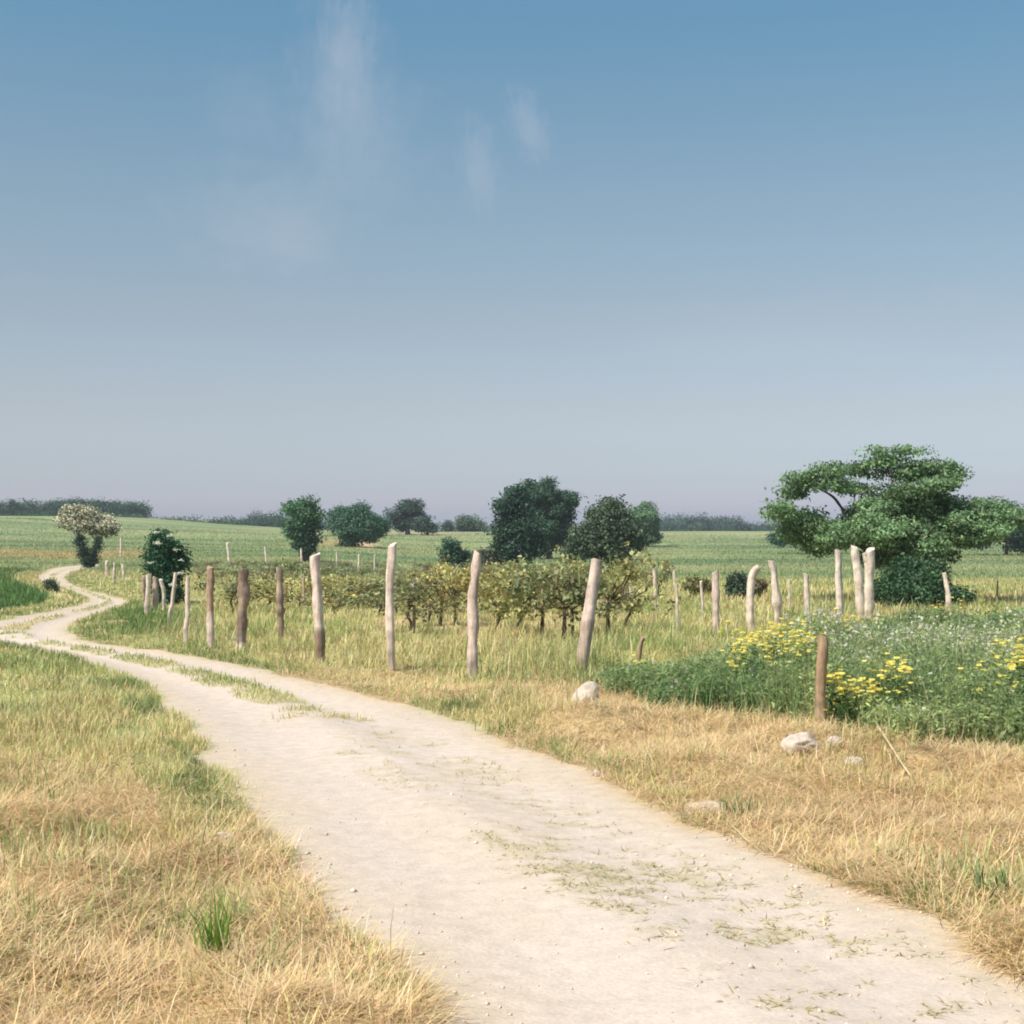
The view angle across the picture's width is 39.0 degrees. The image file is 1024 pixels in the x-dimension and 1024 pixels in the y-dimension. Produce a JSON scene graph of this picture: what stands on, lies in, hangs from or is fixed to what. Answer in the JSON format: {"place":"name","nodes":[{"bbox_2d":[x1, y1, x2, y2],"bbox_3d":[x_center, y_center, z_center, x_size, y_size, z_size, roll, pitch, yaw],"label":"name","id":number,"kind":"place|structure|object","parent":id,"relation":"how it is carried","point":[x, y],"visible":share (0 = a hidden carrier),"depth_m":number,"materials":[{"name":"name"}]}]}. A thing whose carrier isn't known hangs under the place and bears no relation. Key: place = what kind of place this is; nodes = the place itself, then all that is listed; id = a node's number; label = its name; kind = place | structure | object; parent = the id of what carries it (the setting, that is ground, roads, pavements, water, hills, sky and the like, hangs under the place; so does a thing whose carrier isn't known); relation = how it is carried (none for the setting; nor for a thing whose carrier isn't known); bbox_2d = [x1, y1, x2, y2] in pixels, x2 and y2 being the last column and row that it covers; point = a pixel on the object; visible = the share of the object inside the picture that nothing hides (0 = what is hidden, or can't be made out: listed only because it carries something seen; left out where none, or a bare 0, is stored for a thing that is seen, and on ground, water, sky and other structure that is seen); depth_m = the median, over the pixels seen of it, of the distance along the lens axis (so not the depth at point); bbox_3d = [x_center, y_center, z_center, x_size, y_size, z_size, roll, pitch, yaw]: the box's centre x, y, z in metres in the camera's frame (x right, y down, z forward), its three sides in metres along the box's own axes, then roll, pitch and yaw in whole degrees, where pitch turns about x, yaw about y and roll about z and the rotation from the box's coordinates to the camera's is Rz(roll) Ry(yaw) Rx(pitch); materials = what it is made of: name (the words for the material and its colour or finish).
{"place":"outdoors","nodes":[
{"label":"outdoors","id":0,"kind":"place"},
{"bbox_2d":[0,495,154,517],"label":"wooded hill","id":1,"kind":"structure","parent":0,"point":[115,508],"depth_m":293.13,"materials":[{"name":"green plant"}]},
{"bbox_2d":[0,565,1023,1023],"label":"dirt road","id":2,"kind":"structure","parent":0,"point":[304,765],"depth_m":6.82,"materials":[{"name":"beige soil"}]},
{"bbox_2d":[0,516,1023,1023],"bbox_3d":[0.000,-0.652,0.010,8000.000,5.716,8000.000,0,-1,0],"label":"ground","id":3,"kind":"structure","parent":0,"point":[612,724],"depth_m":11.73,"materials":[{"name":"beige plant"}]},
{"bbox_2d":[40,578,60,591],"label":"roadside shrub","id":4,"kind":"object","parent":3,"relation":"on","point":[50,584],"visible":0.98,"depth_m":40.17,"materials":[{"name":"green plant"}]},
{"bbox_2d":[52,503,123,566],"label":"flowering tree","id":5,"kind":"object","parent":3,"relation":"on","point":[85,519],"visible":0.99,"depth_m":70.65,"materials":[{"name":"beige plant"}]},
{"bbox_2d":[72,529,104,568],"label":"ivy bush","id":6,"kind":"object","parent":3,"relation":"on","point":[90,559],"visible":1,"depth_m":67.44,"materials":[{"name":"green plant"}]},
{"bbox_2d":[144,573,151,614],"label":"fence post","id":7,"kind":"object","parent":3,"relation":"on","point":[148,592],"visible":0.81,"depth_m":27.75,"materials":[{"name":"brown wood"}]},
{"bbox_2d":[152,576,158,608],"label":"fence post","id":8,"kind":"object","parent":3,"relation":"on","point":[155,593],"visible":0.84,"depth_m":31.54,"materials":[{"name":"grey wood"}]},
{"bbox_2d":[138,528,193,603],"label":"elder bush","id":9,"kind":"object","parent":3,"relation":"on","point":[165,558],"visible":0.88,"depth_m":33.98,"materials":[{"name":"green plant"}]},
{"bbox_2d":[167,572,177,620],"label":"fence post","id":10,"kind":"object","parent":3,"relation":"on","point":[171,606],"visible":0.77,"depth_m":26.20,"materials":[{"name":"brown wood"}]},
{"bbox_2d":[183,576,189,643],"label":"fence post","id":11,"kind":"object","parent":3,"relation":"on","point":[187,608],"visible":0.8,"depth_m":20.63,"materials":[{"name":"brown wood"}]},
{"bbox_2d":[206,565,214,648],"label":"fence post","id":12,"kind":"object","parent":3,"relation":"on","point":[210,603],"visible":0.87,"depth_m":20.31,"materials":[{"name":"brown wood"}]},
{"bbox_2d":[178,870,257,964],"bbox_3d":[-1.147,1.550,5.480,0.249,0.346,0.334,1,-1,-40],"label":"grass tuft","id":13,"kind":"object","parent":3,"relation":"on","point":[216,940],"visible":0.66,"depth_m":5.49,"materials":[{"name":"green plant"}]},
{"bbox_2d":[193,571,256,613],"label":"grapevine","id":14,"kind":"object","parent":3,"relation":"on","point":[232,588],"visible":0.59,"depth_m":28.96,"materials":[{"name":"green plant"}]},
{"bbox_2d":[193,566,259,576],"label":"grapevine","id":15,"kind":"object","parent":3,"relation":"on","point":[217,569],"visible":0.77,"depth_m":52.18,"materials":[{"name":"green plant"}]},
{"bbox_2d":[235,569,249,650],"bbox_3d":[-3.791,1.427,20.321,0.219,1.258,0.176,0,-1,0],"label":"fence post","id":16,"kind":"object","parent":3,"relation":"on","point":[243,589],"visible":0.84,"depth_m":20.27,"materials":[{"name":"brown wood"}]},
{"bbox_2d":[215,576,275,604],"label":"grapevine","id":17,"kind":"object","parent":3,"relation":"on","point":[251,592],"visible":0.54,"depth_m":30.57,"materials":[{"name":"green plant"}]},
{"bbox_2d":[126,508,391,531],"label":"distant woods","id":18,"kind":"object","parent":3,"relation":"on","point":[274,520],"visible":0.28,"depth_m":274.37,"materials":[{"name":"green plant"}]},
{"bbox_2d":[197,579,342,605],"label":"grapevine","id":19,"kind":"object","parent":3,"relation":"on","point":[286,596],"visible":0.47,"depth_m":30.64,"materials":[{"name":"green plant"}]},
{"bbox_2d":[251,911,301,976],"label":"grass tuft","id":20,"kind":"object","parent":3,"relation":"on","point":[288,945],"visible":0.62,"depth_m":5.30,"materials":[{"name":"beige plant"}]},
{"bbox_2d":[275,567,285,640],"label":"fence post","id":21,"kind":"object","parent":3,"relation":"on","point":[280,610],"visible":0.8,"depth_m":22.29,"materials":[{"name":"brown wood"}]},
{"bbox_2d":[250,579,310,605],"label":"grapevine","id":22,"kind":"object","parent":3,"relation":"on","point":[263,595],"visible":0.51,"depth_m":31.15,"materials":[{"name":"green plant"}]},
{"bbox_2d":[254,553,346,602],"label":"grapevine","id":23,"kind":"object","parent":3,"relation":"on","point":[292,569],"visible":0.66,"depth_m":33.35,"materials":[{"name":"green plant"}]},
{"bbox_2d":[266,582,337,605],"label":"grapevine","id":24,"kind":"object","parent":3,"relation":"on","point":[300,592],"visible":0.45,"depth_m":30.80,"materials":[{"name":"green plant"}]},
{"bbox_2d":[277,493,329,561],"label":"lobed tree","id":25,"kind":"object","parent":3,"relation":"on","point":[302,524],"visible":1,"depth_m":86.19,"materials":[{"name":"green plant"}]},
{"bbox_2d":[310,552,324,665],"bbox_3d":[-2.489,1.325,18.547,0.222,1.618,0.176,0,-1,0],"label":"fence post","id":26,"kind":"object","parent":3,"relation":"on","point":[317,602],"visible":0.81,"depth_m":18.49,"materials":[{"name":"brown wood"}]},
{"bbox_2d":[284,570,356,598],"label":"grapevine","id":27,"kind":"object","parent":3,"relation":"on","point":[328,580],"visible":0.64,"depth_m":30.97,"materials":[{"name":"green plant"}]},
{"bbox_2d":[290,586,397,614],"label":"grapevine","id":28,"kind":"object","parent":3,"relation":"on","point":[331,605],"visible":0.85,"depth_m":28.64,"materials":[{"name":"green plant"}]},
{"bbox_2d":[326,576,383,606],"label":"grapevine","id":29,"kind":"object","parent":3,"relation":"on","point":[358,582],"visible":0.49,"depth_m":31.45,"materials":[{"name":"green plant"}]},
{"bbox_2d":[325,499,393,546],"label":"round tree","id":30,"kind":"object","parent":3,"relation":"on","point":[351,527],"visible":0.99,"depth_m":127.38,"materials":[{"name":"green plant"}]},
{"bbox_2d":[340,581,426,615],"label":"grapevine","id":31,"kind":"object","parent":3,"relation":"on","point":[377,602],"visible":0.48,"depth_m":28.73,"materials":[{"name":"green plant"}]},
{"bbox_2d":[385,542,395,670],"bbox_3d":[-1.429,1.201,17.035,0.132,1.696,0.147,0,-1,0],"label":"fence post","id":32,"kind":"object","parent":3,"relation":"on","point":[389,605],"visible":0.93,"depth_m":16.99,"materials":[{"name":"brown wood"}]},
{"bbox_2d":[355,568,448,632],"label":"grapevine","id":33,"kind":"object","parent":3,"relation":"on","point":[409,596],"visible":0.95,"depth_m":22.87,"materials":[{"name":"green plant"}]},
{"bbox_2d":[382,498,435,534],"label":"crest tree","id":34,"kind":"object","parent":3,"relation":"on","point":[404,515],"visible":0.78,"depth_m":194.22,"materials":[{"name":"green plant"}]},
{"bbox_2d":[411,515,441,534],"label":"shrub","id":35,"kind":"object","parent":3,"relation":"on","point":[421,524],"visible":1,"depth_m":191.68,"materials":[{"name":"green plant"}]},
{"bbox_2d":[374,571,479,625],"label":"grapevine","id":36,"kind":"object","parent":3,"relation":"on","point":[456,603],"visible":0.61,"depth_m":25.14,"materials":[{"name":"green plant"}]},
{"bbox_2d":[406,572,465,607],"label":"grapevine","id":37,"kind":"object","parent":3,"relation":"on","point":[408,579],"visible":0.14,"depth_m":29.34,"materials":[{"name":"green plant"}]},
{"bbox_2d":[439,519,455,531],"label":"shrub","id":38,"kind":"object","parent":3,"relation":"on","point":[446,526],"visible":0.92,"depth_m":237.44,"materials":[{"name":"green plant"}]},
{"bbox_2d":[433,535,472,568],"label":"young tree","id":39,"kind":"object","parent":3,"relation":"on","point":[454,551],"visible":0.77,"depth_m":85.67,"materials":[{"name":"green plant"}]},
{"bbox_2d":[411,554,496,625],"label":"grapevine","id":40,"kind":"object","parent":3,"relation":"on","point":[445,587],"visible":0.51,"depth_m":25.42,"materials":[{"name":"green plant"}]},
{"bbox_2d":[415,559,503,625],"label":"grapevine","id":41,"kind":"object","parent":3,"relation":"on","point":[459,577],"visible":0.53,"depth_m":25.18,"materials":[{"name":"green plant"}]},
{"bbox_2d":[452,513,486,531],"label":"distant dome tree","id":42,"kind":"object","parent":3,"relation":"on","point":[465,523],"visible":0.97,"depth_m":239.25,"materials":[{"name":"green plant"}]},
{"bbox_2d":[467,550,481,681],"bbox_3d":[-0.415,1.243,15.942,0.170,1.644,0.139,0,-1,0],"label":"fence post","id":43,"kind":"object","parent":3,"relation":"on","point":[473,619],"visible":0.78,"depth_m":15.90,"materials":[{"name":"brown wood"}]},
{"bbox_2d":[470,547,503,566],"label":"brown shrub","id":44,"kind":"object","parent":3,"relation":"on","point":[488,557],"visible":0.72,"depth_m":83.98,"materials":[{"name":"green plant"}]},
{"bbox_2d":[466,564,548,628],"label":"grapevine","id":45,"kind":"object","parent":3,"relation":"on","point":[486,586],"visible":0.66,"depth_m":23.30,"materials":[{"name":"green plant"}]},
{"bbox_2d":[470,713,551,737],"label":"grass tuft","id":46,"kind":"object","parent":3,"relation":"on","point":[508,723],"visible":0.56,"depth_m":11.95,"materials":[{"name":"plant"}]},
{"bbox_2d":[0,625,1023,1023],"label":"straw","id":47,"kind":"object","parent":3,"relation":"on","point":[92,957],"visible":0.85,"depth_m":6.63,"materials":[{"name":"beige plant"}]},
{"bbox_2d":[876,725,912,777],"bbox_3d":[2.672,1.667,10.097,0.020,0.234,0.939,0,-1,0],"label":"stick","id":48,"kind":"object","parent":47,"relation":"on","point":[890,744],"visible":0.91,"depth_m":10.14,"materials":[{"name":"brown wood"}]},
{"bbox_2d":[0,517,1023,583],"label":"field grass","id":49,"kind":"structure","parent":3,"relation":"on","point":[974,572],"depth_m":104.53,"materials":[{"name":"green plant"}]},
{"bbox_2d":[484,482,550,565],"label":"dark tree","id":50,"kind":"object","parent":3,"relation":"on","point":[516,532],"visible":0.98,"depth_m":83.71,"materials":[{"name":"green plant"}]},
{"bbox_2d":[485,561,578,629],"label":"grapevine","id":51,"kind":"object","parent":3,"relation":"on","point":[523,612],"visible":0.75,"depth_m":22.70,"materials":[{"name":"green plant"}]},
{"bbox_2d":[484,545,587,636],"bbox_3d":[0.331,1.299,22.975,1.732,1.552,1.171,0,-1,20],"label":"grapevine","id":52,"kind":"object","parent":3,"relation":"on","point":[523,596],"visible":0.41,"depth_m":22.88,"materials":[{"name":"green plant"}]},
{"bbox_2d":[518,475,587,558],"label":"domed tree","id":53,"kind":"object","parent":3,"relation":"on","point":[556,515],"visible":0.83,"depth_m":111.21,"materials":[{"name":"green plant"}]},
{"bbox_2d":[499,559,614,639],"bbox_3d":[0.708,1.318,21.479,1.829,1.358,1.005,1,-1,-32],"label":"grapevine","id":54,"kind":"object","parent":3,"relation":"on","point":[516,589],"visible":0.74,"depth_m":21.48,"materials":[{"name":"green plant"}]},
{"bbox_2d":[493,553,620,638],"bbox_3d":[0.652,1.313,21.692,1.866,1.424,1.040,0,-1,-16],"label":"grapevine","id":55,"kind":"object","parent":3,"relation":"on","point":[560,580],"visible":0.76,"depth_m":21.61,"materials":[{"name":"green plant"}]},
{"bbox_2d":[572,681,598,704],"bbox_3d":[0.637,1.633,12.712,0.262,0.294,0.220,0,-1,0],"label":"stone","id":56,"kind":"object","parent":3,"relation":"on","point":[587,688],"visible":0.57,"depth_m":12.66,"materials":[{"name":"stone"}]},
{"bbox_2d":[576,558,601,676],"bbox_3d":[0.864,1.305,16.527,0.337,1.557,0.170,0,-1,0],"label":"fence post","id":57,"kind":"object","parent":3,"relation":"on","point":[587,622],"visible":0.76,"depth_m":16.48,"materials":[{"name":"brown wood"}]},
{"bbox_2d":[559,494,652,570],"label":"olive tree","id":58,"kind":"object","parent":3,"relation":"on","point":[605,528],"visible":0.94,"depth_m":73.67,"materials":[{"name":"green plant"}]},
{"bbox_2d":[552,541,662,636],"bbox_3d":[1.317,1.234,22.098,1.968,1.578,1.331,-1,-1,34],"label":"grapevine","id":59,"kind":"object","parent":3,"relation":"on","point":[629,571],"visible":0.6,"depth_m":21.90,"materials":[{"name":"green plant"}]},
{"bbox_2d":[598,576,670,609],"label":"grapevine","id":60,"kind":"object","parent":3,"relation":"on","point":[629,582],"visible":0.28,"depth_m":30.17,"materials":[{"name":"green plant"}]},
{"bbox_2d":[627,500,663,546],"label":"pale domed tree","id":61,"kind":"object","parent":3,"relation":"on","point":[648,513],"visible":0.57,"depth_m":149.44,"materials":[{"name":"green plant"}]},
{"bbox_2d":[602,558,691,630],"bbox_3d":[2.152,1.374,24.232,1.712,1.381,1.221,0,-1,9],"label":"grapevine","id":62,"kind":"object","parent":3,"relation":"on","point":[633,607],"visible":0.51,"depth_m":24.19,"materials":[{"name":"green plant"}]},
{"bbox_2d":[633,563,673,602],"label":"grapevine","id":63,"kind":"object","parent":3,"relation":"on","point":[661,579],"visible":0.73,"depth_m":34.71,"materials":[{"name":"green plant"}]},
{"bbox_2d":[633,550,674,594],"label":"grapevine","id":64,"kind":"object","parent":3,"relation":"on","point":[665,564],"visible":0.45,"depth_m":35.22,"materials":[{"name":"green plant"}]},
{"bbox_2d":[653,568,657,610],"bbox_3d":[2.849,1.639,28.655,0.085,1.092,0.147,-1,-1,42],"label":"vineyard stake","id":65,"kind":"object","parent":3,"relation":"on","point":[655,582],"visible":0.6,"depth_m":28.63,"materials":[{"name":"brown wood"}]},
{"bbox_2d":[675,584,679,628],"bbox_3d":[2.744,1.627,23.921,0.062,0.877,0.119,0,-1,-27],"label":"vineyard stake","id":66,"kind":"object","parent":3,"relation":"on","point":[677,601],"visible":0.84,"depth_m":23.92,"materials":[{"name":"brown wood"}]},
{"bbox_2d":[680,574,711,594],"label":"field shrub","id":67,"kind":"object","parent":3,"relation":"on","point":[693,584],"visible":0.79,"depth_m":37.34,"materials":[{"name":"green plant"}]},
{"bbox_2d":[684,801,727,814],"bbox_3d":[1.139,1.775,8.586,0.289,0.126,0.238,0,-1,0],"label":"stone","id":68,"kind":"object","parent":3,"relation":"on","point":[706,803],"visible":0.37,"depth_m":8.53,"materials":[{"name":"stone"}]},
{"bbox_2d":[712,569,719,632],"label":"fence post","id":69,"kind":"object","parent":3,"relation":"on","point":[715,597],"visible":0.67,"depth_m":23.04,"materials":[{"name":"brown wood"}]},
{"bbox_2d":[720,638,747,683],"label":"yellow flower plant","id":70,"kind":"object","parent":3,"relation":"on","point":[731,663],"visible":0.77,"depth_m":13.25,"materials":[{"name":"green plant"}]},
{"bbox_2d":[721,569,756,599],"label":"field shrub","id":71,"kind":"object","parent":3,"relation":"on","point":[736,585],"visible":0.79,"depth_m":35.11,"materials":[{"name":"green plant"}]},
{"bbox_2d":[718,788,763,817],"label":"grass tuft","id":72,"kind":"object","parent":3,"relation":"on","point":[735,801],"visible":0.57,"depth_m":8.39,"materials":[{"name":"plant"}]},
{"bbox_2d":[745,565,760,631],"bbox_3d":[3.996,1.516,23.932,0.251,1.290,0.167,1,-1,-31],"label":"fence post","id":73,"kind":"object","parent":3,"relation":"on","point":[755,570],"visible":0.79,"depth_m":23.88,"materials":[{"name":"brown wood"}]},
{"bbox_2d":[719,620,800,670],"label":"yellow flower plant","id":74,"kind":"object","parent":3,"relation":"on","point":[759,637],"visible":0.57,"depth_m":14.95,"materials":[{"name":"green plant"}]},
{"bbox_2d":[754,578,770,596],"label":"field shrub","id":75,"kind":"object","parent":3,"relation":"on","point":[760,583],"visible":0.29,"depth_m":37.36,"materials":[{"name":"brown plant"}]},
{"bbox_2d":[768,560,781,626],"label":"fence post","id":76,"kind":"object","parent":3,"relation":"on","point":[776,601],"visible":0.77,"depth_m":24.69,"materials":[{"name":"brown wood"}]},
{"bbox_2d":[744,618,814,663],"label":"yellow flower plant","id":77,"kind":"object","parent":3,"relation":"on","point":[775,639],"visible":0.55,"depth_m":15.05,"materials":[{"name":"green plant"}]},
{"bbox_2d":[659,512,927,531],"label":"distant woods","id":78,"kind":"object","parent":3,"relation":"on","point":[687,524],"visible":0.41,"depth_m":331.78,"materials":[{"name":"green plant"}]},
{"bbox_2d":[764,622,823,671],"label":"yellow flower plant","id":79,"kind":"object","parent":3,"relation":"on","point":[793,636],"visible":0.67,"depth_m":13.28,"materials":[{"name":"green plant"}]},
{"bbox_2d":[779,732,820,754],"bbox_3d":[2.112,1.689,10.579,0.319,0.167,0.290,0,-1,0],"label":"stone","id":80,"kind":"object","parent":3,"relation":"on","point":[796,742],"visible":0.87,"depth_m":10.48,"materials":[{"name":"stone"}]},
{"bbox_2d":[583,594,1023,754],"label":"meadow herbs","id":81,"kind":"object","parent":3,"relation":"on","point":[791,688],"visible":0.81,"depth_m":12.62,"materials":[{"name":"green plant"}]},
{"bbox_2d":[803,573,810,621],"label":"fence post","id":82,"kind":"object","parent":3,"relation":"on","point":[806,588],"visible":0.6,"depth_m":23.06,"materials":[{"name":"brown wood"}]},
{"bbox_2d":[764,524,858,553],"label":"hedge bush","id":83,"kind":"object","parent":3,"relation":"on","point":[770,538],"visible":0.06,"depth_m":124.79,"materials":[{"name":"green plant"}]},
{"bbox_2d":[814,634,827,730],"bbox_3d":[2.420,1.383,11.306,0.100,0.851,0.114,0,-1,0],"label":"fence post","id":84,"kind":"object","parent":3,"relation":"on","point":[821,675],"visible":0.77,"depth_m":11.28,"materials":[{"name":"brown wood"}]},
{"bbox_2d":[627,599,1023,725],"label":"seed heads","id":85,"kind":"object","parent":3,"relation":"on","point":[890,631],"visible":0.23,"depth_m":15.94,"materials":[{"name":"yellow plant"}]},
{"bbox_2d":[835,549,843,625],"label":"fence post","id":86,"kind":"object","parent":3,"relation":"on","point":[839,603],"visible":0.62,"depth_m":24.30,"materials":[{"name":"brown wood"}]},
{"bbox_2d":[851,545,864,617],"bbox_3d":[6.424,1.434,26.722,0.326,1.653,0.195,0,-1,19],"label":"fence post","id":87,"kind":"object","parent":3,"relation":"on","point":[858,581],"visible":0.73,"depth_m":26.67,"materials":[{"name":"brown wood"}]},
{"bbox_2d":[812,652,912,731],"bbox_3d":[2.783,1.456,11.369,0.818,0.692,0.528,0,-1,0],"label":"yellow flower plant","id":88,"kind":"object","parent":3,"relation":"on","point":[842,692],"visible":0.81,"depth_m":11.35,"materials":[{"name":"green plant"}]},
{"bbox_2d":[862,547,874,617],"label":"fence post","id":89,"kind":"object","parent":3,"relation":"on","point":[869,560],"visible":0.82,"depth_m":26.12,"materials":[{"name":"brown wood"}]},
{"bbox_2d":[756,443,1023,571],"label":"spreading tree","id":90,"kind":"object","parent":3,"relation":"on","point":[882,528],"visible":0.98,"depth_m":33.74,"materials":[{"name":"green plant"}]},
{"bbox_2d":[863,552,977,608],"bbox_3d":[8.971,1.543,31.685,2.515,1.330,1.905,0,-1,0],"label":"undergrowth bush","id":91,"kind":"object","parent":3,"relation":"on","point":[917,579],"visible":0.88,"depth_m":31.54,"materials":[{"name":"green plant"}]},
{"bbox_2d":[942,572,950,609],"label":"fence post","id":92,"kind":"object","parent":3,"relation":"on","point":[947,592],"visible":0.73,"depth_m":29.92,"materials":[{"name":"brown wood"}]},
{"bbox_2d":[952,498,1023,554],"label":"hedge bush","id":93,"kind":"object","parent":3,"relation":"on","point":[1015,539],"visible":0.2,"depth_m":119.42,"materials":[{"name":"green plant"}]},
{"bbox_2d":[957,636,1023,704],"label":"yellow flower plant","id":94,"kind":"object","parent":3,"relation":"on","point":[1011,665],"visible":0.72,"depth_m":11.26,"materials":[{"name":"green plant"}]},
{"bbox_2d":[966,863,1023,901],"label":"grass tuft","id":95,"kind":"object","parent":3,"relation":"on","point":[996,879],"visible":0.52,"depth_m":6.45,"materials":[{"name":"green plant"}]},
{"bbox_2d":[973,638,1023,681],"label":"yellow flower plant","id":96,"kind":"object","parent":3,"relation":"on","point":[1001,640],"visible":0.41,"depth_m":12.87,"materials":[{"name":"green plant"}]},
{"bbox_2d":[0,0,1023,529],"label":"sky","id":97,"kind":"structure","parent":0,"point":[686,256],"materials":[{"name":"blue"}]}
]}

